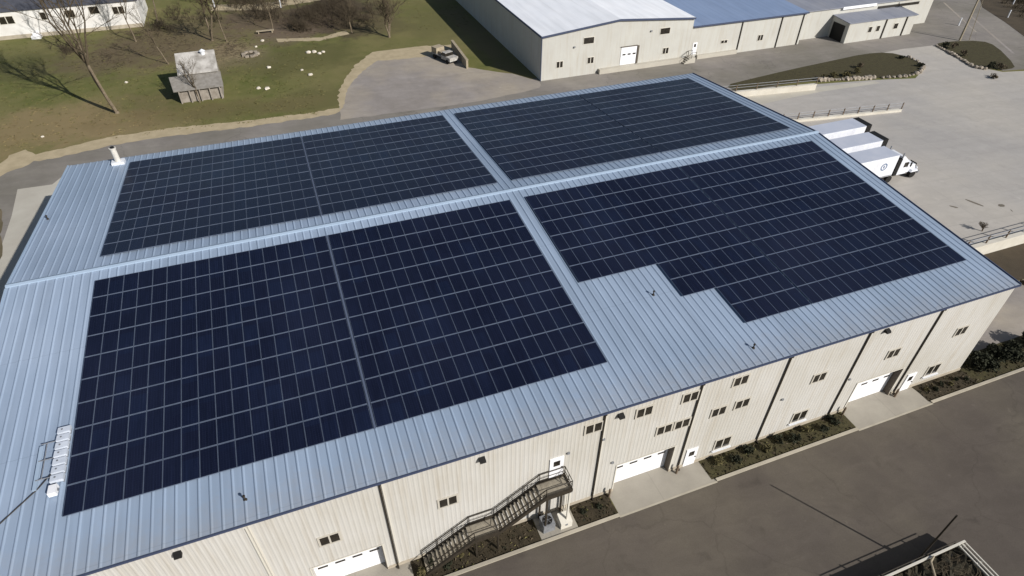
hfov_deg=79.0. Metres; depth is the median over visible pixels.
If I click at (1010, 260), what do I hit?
side soil
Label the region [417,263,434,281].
solar panel
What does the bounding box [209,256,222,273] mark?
solar panel
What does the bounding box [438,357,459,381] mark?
solar panel
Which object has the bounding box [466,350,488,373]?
solar panel
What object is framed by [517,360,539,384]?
solar panel
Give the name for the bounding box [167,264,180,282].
solar panel
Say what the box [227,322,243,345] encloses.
solar panel
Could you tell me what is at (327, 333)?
solar panel
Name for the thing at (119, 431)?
solar panel
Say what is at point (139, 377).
solar panel
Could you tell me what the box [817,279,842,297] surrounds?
solar panel
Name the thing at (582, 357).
solar panel
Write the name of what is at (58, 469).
combiner box
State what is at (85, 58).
bare tree
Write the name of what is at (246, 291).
solar panel
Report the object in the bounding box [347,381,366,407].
solar panel
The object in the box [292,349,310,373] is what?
solar panel
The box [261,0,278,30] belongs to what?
bare tree
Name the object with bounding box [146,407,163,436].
solar panel
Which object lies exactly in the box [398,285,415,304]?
solar panel
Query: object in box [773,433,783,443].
shrub
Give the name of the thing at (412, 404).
solar panel
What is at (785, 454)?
kerb
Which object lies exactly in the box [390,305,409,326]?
solar panel
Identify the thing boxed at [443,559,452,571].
shrub
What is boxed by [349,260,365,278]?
solar panel
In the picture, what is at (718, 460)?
shrub
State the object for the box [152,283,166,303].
solar panel
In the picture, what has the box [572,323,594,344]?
solar panel
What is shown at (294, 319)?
solar panel
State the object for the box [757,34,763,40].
window
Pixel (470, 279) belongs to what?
solar panel
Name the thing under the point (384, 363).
solar panel
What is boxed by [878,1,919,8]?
clerestory window
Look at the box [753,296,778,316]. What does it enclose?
solar panel
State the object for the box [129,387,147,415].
solar panel
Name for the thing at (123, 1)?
bare tree
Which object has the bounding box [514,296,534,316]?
solar panel
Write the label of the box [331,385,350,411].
solar panel
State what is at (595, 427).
window
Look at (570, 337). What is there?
solar panel
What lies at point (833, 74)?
shrub
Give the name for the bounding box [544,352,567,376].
solar panel
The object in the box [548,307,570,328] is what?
solar panel
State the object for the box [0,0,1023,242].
back road
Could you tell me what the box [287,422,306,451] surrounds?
solar panel
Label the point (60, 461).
combiner box
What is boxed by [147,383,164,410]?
solar panel
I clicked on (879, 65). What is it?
grass island
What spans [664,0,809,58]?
blue roofed hall
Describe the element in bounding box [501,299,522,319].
solar panel
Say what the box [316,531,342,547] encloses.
window
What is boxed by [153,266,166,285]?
solar panel
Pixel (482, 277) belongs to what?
solar panel
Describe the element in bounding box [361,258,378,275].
solar panel
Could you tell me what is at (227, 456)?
solar panel
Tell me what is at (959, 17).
road edge line
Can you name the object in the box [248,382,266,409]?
solar panel
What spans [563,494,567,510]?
gas riser
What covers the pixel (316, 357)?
solar panel
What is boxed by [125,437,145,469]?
solar panel
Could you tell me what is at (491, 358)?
solar panel
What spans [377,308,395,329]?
solar panel
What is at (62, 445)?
combiner box
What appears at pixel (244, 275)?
solar panel
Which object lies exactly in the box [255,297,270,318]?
solar panel
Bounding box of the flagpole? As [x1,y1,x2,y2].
[912,515,957,562]
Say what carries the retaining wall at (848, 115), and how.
on the truck court
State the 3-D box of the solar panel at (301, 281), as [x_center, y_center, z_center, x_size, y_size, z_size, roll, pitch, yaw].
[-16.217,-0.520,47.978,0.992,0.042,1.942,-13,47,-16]
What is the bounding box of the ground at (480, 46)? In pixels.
[0,0,1023,574]
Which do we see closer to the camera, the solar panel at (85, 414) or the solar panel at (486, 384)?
the solar panel at (85, 414)
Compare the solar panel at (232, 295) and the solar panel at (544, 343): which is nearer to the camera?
the solar panel at (544, 343)
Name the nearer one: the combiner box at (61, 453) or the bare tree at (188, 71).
the combiner box at (61, 453)
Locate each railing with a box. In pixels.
[723,77,818,90]
[782,102,903,118]
[878,540,998,575]
[968,226,1023,243]
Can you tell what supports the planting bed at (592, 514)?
on the ground at (480, 46)
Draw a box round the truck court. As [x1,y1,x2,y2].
[761,45,1023,244]
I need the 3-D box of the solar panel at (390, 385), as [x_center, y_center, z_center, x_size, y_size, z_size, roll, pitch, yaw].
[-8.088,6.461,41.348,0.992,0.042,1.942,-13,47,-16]
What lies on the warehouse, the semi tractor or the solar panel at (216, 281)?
the solar panel at (216, 281)
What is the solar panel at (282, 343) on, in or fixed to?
on the warehouse
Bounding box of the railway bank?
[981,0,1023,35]
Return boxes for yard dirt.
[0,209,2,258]
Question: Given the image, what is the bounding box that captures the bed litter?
[412,339,1023,574]
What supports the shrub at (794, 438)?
on the planting bed at (752, 460)
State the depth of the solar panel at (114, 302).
45.67 m
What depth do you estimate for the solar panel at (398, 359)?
42.89 m
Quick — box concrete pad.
[533,507,577,539]
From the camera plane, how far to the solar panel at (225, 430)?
38.49 m
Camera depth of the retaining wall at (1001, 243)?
71.44 m
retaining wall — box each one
[733,83,816,96]
[793,108,902,121]
[971,231,1023,254]
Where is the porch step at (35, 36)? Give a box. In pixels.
[31,32,42,39]
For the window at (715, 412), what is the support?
in the warehouse
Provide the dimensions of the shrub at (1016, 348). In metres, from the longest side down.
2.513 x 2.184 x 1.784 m
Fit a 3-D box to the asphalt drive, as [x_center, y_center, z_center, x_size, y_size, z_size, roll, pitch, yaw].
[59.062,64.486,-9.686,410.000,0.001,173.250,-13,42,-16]
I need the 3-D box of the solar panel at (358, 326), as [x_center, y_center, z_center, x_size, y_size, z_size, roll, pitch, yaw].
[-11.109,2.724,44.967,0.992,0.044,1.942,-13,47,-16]
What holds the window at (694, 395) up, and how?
in the warehouse
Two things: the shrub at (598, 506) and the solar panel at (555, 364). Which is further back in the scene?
the shrub at (598, 506)
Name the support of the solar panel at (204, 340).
on the warehouse
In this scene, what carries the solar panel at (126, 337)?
on the warehouse
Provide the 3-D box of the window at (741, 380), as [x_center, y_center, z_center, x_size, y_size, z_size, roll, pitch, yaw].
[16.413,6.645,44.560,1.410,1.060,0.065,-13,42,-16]
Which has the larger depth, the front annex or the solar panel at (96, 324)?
the front annex
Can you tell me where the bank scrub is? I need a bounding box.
[1002,0,1023,17]
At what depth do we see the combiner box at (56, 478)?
35.68 m
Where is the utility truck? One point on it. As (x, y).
(448, 56)
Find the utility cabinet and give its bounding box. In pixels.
[556,510,572,529]
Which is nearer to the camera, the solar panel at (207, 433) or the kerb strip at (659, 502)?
the solar panel at (207, 433)
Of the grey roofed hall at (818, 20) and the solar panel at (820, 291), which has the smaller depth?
the solar panel at (820, 291)
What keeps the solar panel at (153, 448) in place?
on the warehouse
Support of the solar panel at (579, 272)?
on the warehouse
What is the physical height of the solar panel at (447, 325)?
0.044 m
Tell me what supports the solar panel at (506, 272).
on the warehouse
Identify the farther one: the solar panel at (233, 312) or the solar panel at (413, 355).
the solar panel at (233, 312)
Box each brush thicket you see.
[45,4,231,57]
[176,0,303,22]
[279,0,358,32]
[317,0,393,28]
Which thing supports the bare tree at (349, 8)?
on the ground at (480, 46)
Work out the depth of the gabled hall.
109.18 m
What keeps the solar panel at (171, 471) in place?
on the warehouse
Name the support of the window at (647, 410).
in the warehouse
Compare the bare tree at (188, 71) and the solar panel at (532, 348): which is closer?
the solar panel at (532, 348)
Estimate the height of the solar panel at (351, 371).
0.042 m
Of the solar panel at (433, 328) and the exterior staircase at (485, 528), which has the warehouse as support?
the solar panel at (433, 328)
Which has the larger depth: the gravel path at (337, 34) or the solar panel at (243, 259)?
the gravel path at (337, 34)
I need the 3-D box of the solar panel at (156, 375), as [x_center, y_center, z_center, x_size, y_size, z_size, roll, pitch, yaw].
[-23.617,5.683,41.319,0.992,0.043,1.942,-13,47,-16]
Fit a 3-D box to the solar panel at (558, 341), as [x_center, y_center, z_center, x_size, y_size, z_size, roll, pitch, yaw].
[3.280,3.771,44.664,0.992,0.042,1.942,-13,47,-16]
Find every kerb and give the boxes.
[445,513,619,575]
[715,427,858,480]
[930,367,1023,402]
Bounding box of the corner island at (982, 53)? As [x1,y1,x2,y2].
[938,41,1014,69]
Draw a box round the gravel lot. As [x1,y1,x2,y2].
[339,49,540,119]
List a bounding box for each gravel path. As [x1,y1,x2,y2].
[209,0,317,10]
[277,31,348,41]
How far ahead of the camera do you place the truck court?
93.48 m
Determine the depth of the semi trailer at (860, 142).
81.69 m
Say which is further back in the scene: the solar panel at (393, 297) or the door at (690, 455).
the door at (690, 455)
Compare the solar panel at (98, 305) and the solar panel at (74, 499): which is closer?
the solar panel at (74, 499)
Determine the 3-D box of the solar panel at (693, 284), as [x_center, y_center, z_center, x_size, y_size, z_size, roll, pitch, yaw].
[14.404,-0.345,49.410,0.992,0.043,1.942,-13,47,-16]
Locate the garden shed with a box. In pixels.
[169,49,223,103]
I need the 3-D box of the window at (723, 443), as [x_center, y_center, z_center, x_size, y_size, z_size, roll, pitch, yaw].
[16.804,12.420,49.552,1.770,1.430,0.180,-13,42,-16]
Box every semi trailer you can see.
[808,117,871,139]
[830,131,888,152]
[848,146,899,177]
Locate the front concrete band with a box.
[746,81,877,103]
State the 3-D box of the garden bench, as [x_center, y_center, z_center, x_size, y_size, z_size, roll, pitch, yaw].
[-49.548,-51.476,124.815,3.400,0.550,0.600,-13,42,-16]
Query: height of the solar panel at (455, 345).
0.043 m
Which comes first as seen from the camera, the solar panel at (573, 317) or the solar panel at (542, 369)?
the solar panel at (542, 369)
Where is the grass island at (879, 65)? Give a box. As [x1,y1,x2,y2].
[728,53,919,89]
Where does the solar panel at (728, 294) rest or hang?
on the warehouse
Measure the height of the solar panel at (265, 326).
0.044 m
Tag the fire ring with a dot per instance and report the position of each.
(245, 54)
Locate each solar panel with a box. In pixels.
[62,481,85,516]
[67,452,89,485]
[71,425,92,455]
[75,400,95,428]
[78,376,97,403]
[81,354,100,379]
[83,475,105,510]
[84,333,102,356]
[87,314,105,335]
[87,447,108,479]
[90,295,107,316]
[90,420,110,450]
[93,278,109,297]
[93,396,112,424]
[96,372,114,398]
[99,350,116,375]
[101,330,118,353]
[103,310,120,332]
[103,470,124,504]
[106,292,122,312]
[106,442,126,474]
[108,275,123,294]
[109,416,128,445]
[111,391,130,419]
[113,368,131,394]
[116,347,133,371]
[118,326,134,349]
[120,307,135,328]
[121,289,137,309]
[123,272,138,291]
[123,465,143,499]
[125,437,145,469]
[127,411,146,441]
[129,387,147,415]
[131,364,148,390]
[132,343,149,367]
[134,323,150,345]
[135,304,151,325]
[137,286,151,306]
[138,269,152,288]
[143,460,162,493]
[144,433,163,463]
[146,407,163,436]
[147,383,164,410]
[148,361,164,386]
[149,339,165,363]
[150,320,165,342]
[151,301,166,322]
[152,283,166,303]
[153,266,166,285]
[162,455,180,488]
[163,428,180,459]
[164,379,180,406]
[164,403,180,431]
[165,336,180,359]
[165,357,180,382]
[166,298,180,318]
[166,316,180,338]
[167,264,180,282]
[167,280,180,300]
[181,261,195,279]
[181,277,195,296]
[181,295,195,315]
[181,313,196,335]
[181,332,196,356]
[181,353,197,378]
[181,375,197,401]
[181,398,198,426]
[181,423,199,453]
[182,450,199,482]
[195,258,209,276]
[196,275,209,294]
[196,292,210,312]
[197,310,211,331]
[197,329,212,352]
[197,349,213,374]
[198,371,214,397]
[198,394,215,422]
[199,419,216,448]
[200,445,218,477]
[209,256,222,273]
[210,272,224,290]
[211,289,225,309]
[211,307,226,328]
[212,326,228,348]
[213,346,229,370]
[214,367,231,393]
[215,390,232,417]
[216,414,234,443]
[218,440,236,472]
[223,253,236,270]
[224,269,238,287]
[225,286,239,306]
[226,304,241,325]
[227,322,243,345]
[229,342,245,366]
[230,363,247,389]
[232,386,249,413]
[233,410,251,439]
[235,436,254,467]
[236,250,250,268]
[237,266,252,285]
[239,283,254,302]
[241,300,256,321]
[242,319,258,341]
[244,339,260,362]
[246,360,263,385]
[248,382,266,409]
[249,248,263,265]
[250,405,269,434]
[251,264,265,282]
[253,280,268,299]
[253,431,272,461]
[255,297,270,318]
[257,316,273,338]
[259,335,276,358]
[262,245,276,262]
[262,356,279,381]
[264,261,279,279]
[264,378,282,404]
[267,277,282,296]
[267,401,285,429]
[269,294,285,314]
[270,426,289,456]
[272,313,288,334]
[274,332,291,355]
[277,352,294,377]
[278,258,292,276]
[280,274,295,293]
[280,374,298,400]
[283,291,299,311]
[283,397,302,425]
[286,309,302,331]
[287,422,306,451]
[289,329,306,351]
[291,256,306,273]
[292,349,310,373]
[294,272,309,290]
[296,370,314,396]
[297,288,313,308]
[299,393,318,420]
[300,306,317,327]
[303,417,323,446]
[304,253,319,270]
[304,325,321,347]
[307,269,323,287]
[307,345,325,369]
[311,285,327,305]
[311,366,330,392]
[314,303,331,324]
[316,389,334,416]
[317,251,332,268]
[318,322,335,344]
[320,266,336,284]
[320,413,340,442]
[322,342,340,365]
[324,283,340,302]
[326,362,345,387]
[328,300,345,321]
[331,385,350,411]
[332,247,347,264]
[332,318,350,340]
[336,263,352,281]
[336,408,356,437]
[337,338,355,361]
[340,279,356,298]
[341,359,360,383]
[345,296,362,317]
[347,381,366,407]
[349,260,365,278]
[349,315,367,336]
[352,404,372,432]
[353,276,370,295]
[354,334,372,357]
[358,293,375,313]
[360,354,378,379]
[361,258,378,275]
[363,312,381,333]
[365,376,385,402]
[366,274,383,292]
[368,330,387,353]
[371,290,389,310]
[371,399,391,427]
[374,255,390,272]
[374,351,393,375]
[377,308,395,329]
[379,271,396,289]
[380,372,400,398]
[382,327,401,349]
[385,288,402,307]
[386,395,407,422]
[387,253,403,270]
[388,347,408,371]
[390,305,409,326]
[392,268,409,286]
[395,368,415,394]
[396,324,415,346]
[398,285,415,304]
[402,391,423,418]
[403,344,422,367]
[404,265,422,283]
[404,302,422,322]
[409,364,430,389]
[410,282,428,301]
[410,321,429,342]
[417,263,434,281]
[417,299,435,319]
[417,340,437,363]
[417,387,438,413]
[423,279,441,298]
[424,317,443,339]
[424,361,445,385]
[429,260,447,278]
[430,296,449,316]
[431,337,451,359]
[431,383,453,409]
[436,276,454,295]
[437,314,456,335]
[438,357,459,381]
[441,258,459,275]
[443,293,462,313]
[444,333,465,356]
[446,379,468,405]
[448,273,467,292]
[450,311,470,332]
[452,353,474,377]
[453,255,471,272]
[456,290,475,310]
[458,330,479,352]
[461,271,479,289]
[461,375,483,401]
[463,308,483,329]
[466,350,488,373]
[468,287,487,307]
[472,327,492,348]
[473,268,491,286]
[475,371,497,396]
[476,305,496,325]
[480,346,501,370]
[481,284,500,303]
[485,265,504,283]
[485,323,505,345]
[489,302,509,322]
[489,367,511,392]
[493,282,513,300]
[494,343,515,366]
[497,263,516,280]
[498,320,519,341]
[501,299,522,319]
[503,364,526,388]
[505,279,525,297]
[507,339,529,362]
[508,260,528,277]
[511,317,532,338]
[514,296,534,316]
[517,276,537,294]
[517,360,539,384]
[520,257,539,275]
[520,336,542,358]
[524,313,544,335]
[526,293,547,312]
[529,273,549,292]
[530,356,553,380]
[533,332,555,355]
[536,310,557,331]
[539,290,559,309]
[541,271,561,289]
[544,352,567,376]
[546,329,569,351]
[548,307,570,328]
[551,287,571,306]
[557,349,580,372]
[559,326,581,348]
[561,304,582,325]
[569,264,590,282]
[570,345,593,369]
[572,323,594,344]
[581,261,601,279]
[583,342,606,365]
[671,277,693,295]
[682,274,704,292]
[692,271,715,290]
[703,269,726,287]
[717,285,741,304]
[728,282,752,301]
[731,302,756,322]
[738,279,762,298]
[743,299,767,319]
[749,277,773,295]
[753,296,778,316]
[760,274,783,292]
[764,293,789,312]
[770,271,794,289]
[775,290,800,309]
[785,288,810,306]
[797,284,822,303]
[807,282,832,300]
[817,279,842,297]
[828,276,852,294]
[838,273,863,291]
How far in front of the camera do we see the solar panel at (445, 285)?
48.17 m
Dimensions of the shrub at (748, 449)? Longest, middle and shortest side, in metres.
1.067 x 0.971 x 0.691 m
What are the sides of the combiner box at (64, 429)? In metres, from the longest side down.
0.680 x 0.440 x 0.360 m
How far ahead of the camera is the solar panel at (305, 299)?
46.66 m
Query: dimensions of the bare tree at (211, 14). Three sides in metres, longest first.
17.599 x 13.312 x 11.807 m
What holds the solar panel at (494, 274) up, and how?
on the warehouse
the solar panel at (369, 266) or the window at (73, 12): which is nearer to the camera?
the solar panel at (369, 266)
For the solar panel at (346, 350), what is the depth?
43.30 m
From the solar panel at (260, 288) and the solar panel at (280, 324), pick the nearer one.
the solar panel at (280, 324)
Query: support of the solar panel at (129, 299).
on the warehouse
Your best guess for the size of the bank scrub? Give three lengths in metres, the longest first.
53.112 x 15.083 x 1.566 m
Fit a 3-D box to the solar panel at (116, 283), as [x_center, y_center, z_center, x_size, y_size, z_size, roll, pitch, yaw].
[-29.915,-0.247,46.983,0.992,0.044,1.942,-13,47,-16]
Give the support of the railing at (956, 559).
on the asphalt drive
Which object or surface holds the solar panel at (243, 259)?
on the warehouse
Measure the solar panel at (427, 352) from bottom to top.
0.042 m
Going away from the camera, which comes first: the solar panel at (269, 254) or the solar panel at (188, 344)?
the solar panel at (188, 344)
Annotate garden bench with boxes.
[256,29,273,33]
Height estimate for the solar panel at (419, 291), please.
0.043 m
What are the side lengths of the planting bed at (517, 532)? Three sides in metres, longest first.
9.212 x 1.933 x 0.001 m
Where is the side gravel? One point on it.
(1007, 323)
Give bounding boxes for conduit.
[0,474,50,523]
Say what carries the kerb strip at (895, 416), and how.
on the asphalt drive
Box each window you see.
[0,16,15,24]
[38,12,47,19]
[63,9,75,17]
[87,6,99,14]
[111,6,124,14]
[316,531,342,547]
[437,493,458,509]
[556,61,562,67]
[583,36,594,44]
[583,420,603,435]
[587,56,593,63]
[634,404,654,419]
[655,422,673,436]
[659,27,670,34]
[662,47,668,53]
[672,416,691,430]
[680,389,700,404]
[709,404,727,418]
[711,435,732,452]
[731,373,750,387]
[733,396,751,410]
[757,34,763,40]
[788,408,809,425]
[810,370,828,384]
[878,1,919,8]
[884,346,902,359]
[922,362,942,378]
[952,324,969,337]
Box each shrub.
[416,566,425,575]
[428,557,437,566]
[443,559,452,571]
[579,508,586,514]
[595,503,602,508]
[714,456,724,465]
[729,454,742,463]
[743,445,754,454]
[761,444,771,452]
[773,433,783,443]
[786,433,801,443]
[801,426,811,432]
[819,424,829,432]
[825,413,840,425]
[830,71,838,76]
[854,67,861,73]
[941,41,950,46]
[960,49,967,55]
[966,349,1001,371]
[979,221,987,230]
[986,342,1013,362]
[987,61,997,68]
[990,73,998,78]
[995,63,1007,69]
[1002,339,1023,362]
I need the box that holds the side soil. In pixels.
[984,243,1023,279]
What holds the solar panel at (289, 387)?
on the warehouse
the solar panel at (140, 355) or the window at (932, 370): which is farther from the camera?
the window at (932, 370)
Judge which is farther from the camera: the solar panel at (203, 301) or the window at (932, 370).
the window at (932, 370)
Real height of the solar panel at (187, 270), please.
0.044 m
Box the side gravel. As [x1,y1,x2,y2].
[973,285,1023,350]
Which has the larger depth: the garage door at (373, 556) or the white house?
the white house
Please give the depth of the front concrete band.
103.52 m
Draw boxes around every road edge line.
[944,3,976,31]
[971,17,1013,52]
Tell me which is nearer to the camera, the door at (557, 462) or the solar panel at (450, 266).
the door at (557, 462)
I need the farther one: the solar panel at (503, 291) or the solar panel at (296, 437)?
the solar panel at (503, 291)
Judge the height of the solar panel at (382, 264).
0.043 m
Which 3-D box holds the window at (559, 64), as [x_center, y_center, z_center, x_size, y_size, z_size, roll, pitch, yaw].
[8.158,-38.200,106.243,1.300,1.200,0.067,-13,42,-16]
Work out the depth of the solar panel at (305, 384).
41.17 m
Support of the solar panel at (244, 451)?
on the warehouse
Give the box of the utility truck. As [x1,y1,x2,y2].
[431,44,457,63]
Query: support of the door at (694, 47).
in the blue roofed hall at (724, 27)
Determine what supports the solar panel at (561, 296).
on the warehouse
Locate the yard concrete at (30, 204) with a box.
[0,178,60,301]
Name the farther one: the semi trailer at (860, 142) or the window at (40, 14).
the window at (40, 14)
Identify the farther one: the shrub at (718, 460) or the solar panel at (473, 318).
the shrub at (718, 460)
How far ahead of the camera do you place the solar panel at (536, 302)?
47.24 m
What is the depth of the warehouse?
44.24 m
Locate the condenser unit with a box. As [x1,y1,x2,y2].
[539,513,555,533]
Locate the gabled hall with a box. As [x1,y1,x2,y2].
[456,0,696,80]
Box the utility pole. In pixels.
[959,0,982,40]
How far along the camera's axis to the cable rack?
36.26 m
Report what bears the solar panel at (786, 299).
on the warehouse
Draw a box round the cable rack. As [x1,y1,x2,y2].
[32,441,55,491]
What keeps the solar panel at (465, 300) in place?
on the warehouse
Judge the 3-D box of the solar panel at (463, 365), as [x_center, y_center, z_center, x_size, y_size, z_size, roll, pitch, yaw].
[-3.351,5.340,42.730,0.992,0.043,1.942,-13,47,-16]
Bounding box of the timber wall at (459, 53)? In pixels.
[451,40,467,68]
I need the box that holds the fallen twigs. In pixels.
[69,16,357,86]
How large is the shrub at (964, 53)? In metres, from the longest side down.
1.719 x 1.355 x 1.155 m
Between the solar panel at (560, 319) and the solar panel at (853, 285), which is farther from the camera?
the solar panel at (853, 285)
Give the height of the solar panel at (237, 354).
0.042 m
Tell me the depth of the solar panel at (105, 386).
40.46 m
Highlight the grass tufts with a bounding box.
[0,2,467,150]
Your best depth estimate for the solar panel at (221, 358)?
42.40 m
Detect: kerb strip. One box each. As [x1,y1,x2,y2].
[620,481,716,517]
[859,403,932,430]
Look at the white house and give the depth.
122.14 m
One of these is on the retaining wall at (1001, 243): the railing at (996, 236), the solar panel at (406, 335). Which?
the railing at (996, 236)
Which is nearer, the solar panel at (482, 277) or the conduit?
the conduit
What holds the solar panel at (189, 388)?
on the warehouse
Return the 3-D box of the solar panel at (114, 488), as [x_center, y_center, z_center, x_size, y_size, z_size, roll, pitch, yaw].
[-22.747,11.413,35.571,0.992,0.042,1.942,-13,47,-16]
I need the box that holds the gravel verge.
[0,44,450,175]
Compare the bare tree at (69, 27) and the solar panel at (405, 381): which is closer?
the solar panel at (405, 381)
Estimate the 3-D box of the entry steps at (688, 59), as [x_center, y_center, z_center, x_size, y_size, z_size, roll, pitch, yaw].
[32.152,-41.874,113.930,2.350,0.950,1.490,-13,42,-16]
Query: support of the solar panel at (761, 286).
on the warehouse
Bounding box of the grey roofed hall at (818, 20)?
[786,0,932,39]
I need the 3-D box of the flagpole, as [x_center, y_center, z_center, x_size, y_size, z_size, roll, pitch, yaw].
[28.294,16.917,41.604,0.395,6.400,0.395,-13,42,-16]
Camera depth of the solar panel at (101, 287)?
46.70 m
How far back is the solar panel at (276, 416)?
39.33 m
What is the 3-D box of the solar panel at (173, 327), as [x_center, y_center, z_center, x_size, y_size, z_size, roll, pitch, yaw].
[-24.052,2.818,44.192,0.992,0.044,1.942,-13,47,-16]
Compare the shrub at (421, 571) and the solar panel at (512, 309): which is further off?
the solar panel at (512, 309)
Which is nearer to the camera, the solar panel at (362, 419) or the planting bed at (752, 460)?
the solar panel at (362, 419)
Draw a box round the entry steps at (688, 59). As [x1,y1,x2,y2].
[681,55,695,63]
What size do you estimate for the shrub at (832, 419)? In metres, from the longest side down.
1.437 x 0.873 x 0.663 m
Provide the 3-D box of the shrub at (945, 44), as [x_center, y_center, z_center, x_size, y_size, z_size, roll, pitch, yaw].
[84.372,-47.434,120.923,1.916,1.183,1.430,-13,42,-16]
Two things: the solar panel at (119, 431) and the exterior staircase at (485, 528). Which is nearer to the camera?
the solar panel at (119, 431)
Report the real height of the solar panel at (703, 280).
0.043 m
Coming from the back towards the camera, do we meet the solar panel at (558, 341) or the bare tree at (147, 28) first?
the bare tree at (147, 28)
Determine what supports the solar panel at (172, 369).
on the warehouse
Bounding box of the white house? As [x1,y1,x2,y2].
[0,0,147,39]
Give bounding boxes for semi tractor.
[881,146,918,182]
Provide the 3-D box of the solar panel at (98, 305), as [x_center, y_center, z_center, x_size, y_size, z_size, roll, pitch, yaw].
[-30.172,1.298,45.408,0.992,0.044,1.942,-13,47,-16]
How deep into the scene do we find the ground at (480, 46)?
110.95 m
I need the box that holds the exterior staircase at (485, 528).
[421,466,572,574]
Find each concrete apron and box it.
[345,562,413,575]
[610,461,715,515]
[841,387,930,428]
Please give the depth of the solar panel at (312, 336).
44.06 m
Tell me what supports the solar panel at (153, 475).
on the warehouse
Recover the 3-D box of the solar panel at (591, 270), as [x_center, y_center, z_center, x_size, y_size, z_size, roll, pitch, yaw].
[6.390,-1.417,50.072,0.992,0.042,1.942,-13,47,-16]
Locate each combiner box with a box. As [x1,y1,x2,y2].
[49,472,65,483]
[50,464,66,474]
[52,456,67,466]
[53,448,68,458]
[54,440,69,450]
[56,432,70,442]
[57,425,71,434]
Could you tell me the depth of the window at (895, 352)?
50.63 m
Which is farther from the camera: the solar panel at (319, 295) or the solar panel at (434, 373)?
the solar panel at (319, 295)
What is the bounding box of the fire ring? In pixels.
[241,50,259,57]
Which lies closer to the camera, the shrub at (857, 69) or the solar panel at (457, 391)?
the solar panel at (457, 391)
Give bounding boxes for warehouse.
[0,73,1021,575]
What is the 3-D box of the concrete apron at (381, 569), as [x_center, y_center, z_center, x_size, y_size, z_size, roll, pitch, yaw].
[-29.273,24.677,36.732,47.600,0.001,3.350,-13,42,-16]
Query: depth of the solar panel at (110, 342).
43.06 m
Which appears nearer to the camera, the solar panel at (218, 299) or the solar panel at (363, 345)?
the solar panel at (363, 345)
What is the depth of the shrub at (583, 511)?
46.28 m
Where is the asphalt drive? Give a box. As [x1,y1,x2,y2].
[457,370,1023,575]
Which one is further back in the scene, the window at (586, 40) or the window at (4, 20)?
the window at (4, 20)
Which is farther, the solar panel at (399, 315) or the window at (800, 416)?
the window at (800, 416)
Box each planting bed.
[410,519,540,575]
[569,493,617,526]
[699,412,855,478]
[913,370,977,400]
[960,336,1023,382]
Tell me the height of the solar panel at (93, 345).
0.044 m
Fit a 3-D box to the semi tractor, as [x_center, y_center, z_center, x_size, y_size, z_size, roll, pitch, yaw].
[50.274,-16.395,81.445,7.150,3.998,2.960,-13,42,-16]
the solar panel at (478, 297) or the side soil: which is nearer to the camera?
the solar panel at (478, 297)
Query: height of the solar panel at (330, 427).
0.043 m
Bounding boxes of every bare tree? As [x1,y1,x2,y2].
[0,0,123,113]
[52,0,87,55]
[106,0,139,41]
[125,5,168,63]
[170,57,200,102]
[187,0,239,40]
[206,0,227,41]
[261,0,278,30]
[343,0,354,32]
[373,0,405,37]
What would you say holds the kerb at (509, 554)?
on the ground at (480, 46)
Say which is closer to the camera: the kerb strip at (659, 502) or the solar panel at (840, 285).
the kerb strip at (659, 502)
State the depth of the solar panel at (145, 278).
47.49 m
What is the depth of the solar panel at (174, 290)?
46.77 m
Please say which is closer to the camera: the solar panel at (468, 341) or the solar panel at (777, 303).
the solar panel at (468, 341)
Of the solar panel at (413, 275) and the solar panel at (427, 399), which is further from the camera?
the solar panel at (413, 275)
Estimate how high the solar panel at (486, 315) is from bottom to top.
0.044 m
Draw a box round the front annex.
[827,6,918,43]
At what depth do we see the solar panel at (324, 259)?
49.80 m
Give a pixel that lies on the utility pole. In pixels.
(966, 25)
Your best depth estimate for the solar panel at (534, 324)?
45.66 m
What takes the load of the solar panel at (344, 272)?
on the warehouse
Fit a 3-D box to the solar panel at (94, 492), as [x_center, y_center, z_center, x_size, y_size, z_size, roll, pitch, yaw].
[-23.694,11.637,35.295,0.992,0.045,1.942,-13,47,-16]
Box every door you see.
[310,544,388,575]
[549,455,563,477]
[612,445,676,488]
[619,45,639,64]
[682,446,698,466]
[691,42,697,53]
[844,367,904,407]
[900,372,917,390]
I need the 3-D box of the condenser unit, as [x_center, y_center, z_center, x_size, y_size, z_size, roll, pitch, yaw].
[2.557,17.115,45.257,0.900,0.951,0.900,-13,42,-16]
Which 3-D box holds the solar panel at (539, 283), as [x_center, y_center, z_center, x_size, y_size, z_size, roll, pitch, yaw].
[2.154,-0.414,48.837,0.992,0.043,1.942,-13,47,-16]
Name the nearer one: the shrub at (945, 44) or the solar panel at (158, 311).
the solar panel at (158, 311)
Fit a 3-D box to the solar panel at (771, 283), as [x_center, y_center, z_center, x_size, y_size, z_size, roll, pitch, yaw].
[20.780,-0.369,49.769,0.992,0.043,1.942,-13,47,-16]
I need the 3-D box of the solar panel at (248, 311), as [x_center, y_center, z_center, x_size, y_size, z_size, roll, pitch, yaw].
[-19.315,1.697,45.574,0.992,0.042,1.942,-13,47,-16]
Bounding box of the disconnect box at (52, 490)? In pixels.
[47,483,59,497]
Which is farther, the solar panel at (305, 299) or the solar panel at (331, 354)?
the solar panel at (305, 299)
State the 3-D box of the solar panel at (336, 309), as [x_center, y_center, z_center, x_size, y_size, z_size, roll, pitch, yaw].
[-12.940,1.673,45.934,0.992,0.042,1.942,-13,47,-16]
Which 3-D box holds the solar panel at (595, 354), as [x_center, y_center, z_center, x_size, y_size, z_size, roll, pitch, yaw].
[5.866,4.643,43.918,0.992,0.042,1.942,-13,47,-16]
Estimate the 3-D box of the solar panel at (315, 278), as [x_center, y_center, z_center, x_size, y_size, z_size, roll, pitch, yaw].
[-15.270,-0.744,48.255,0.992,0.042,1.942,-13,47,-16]

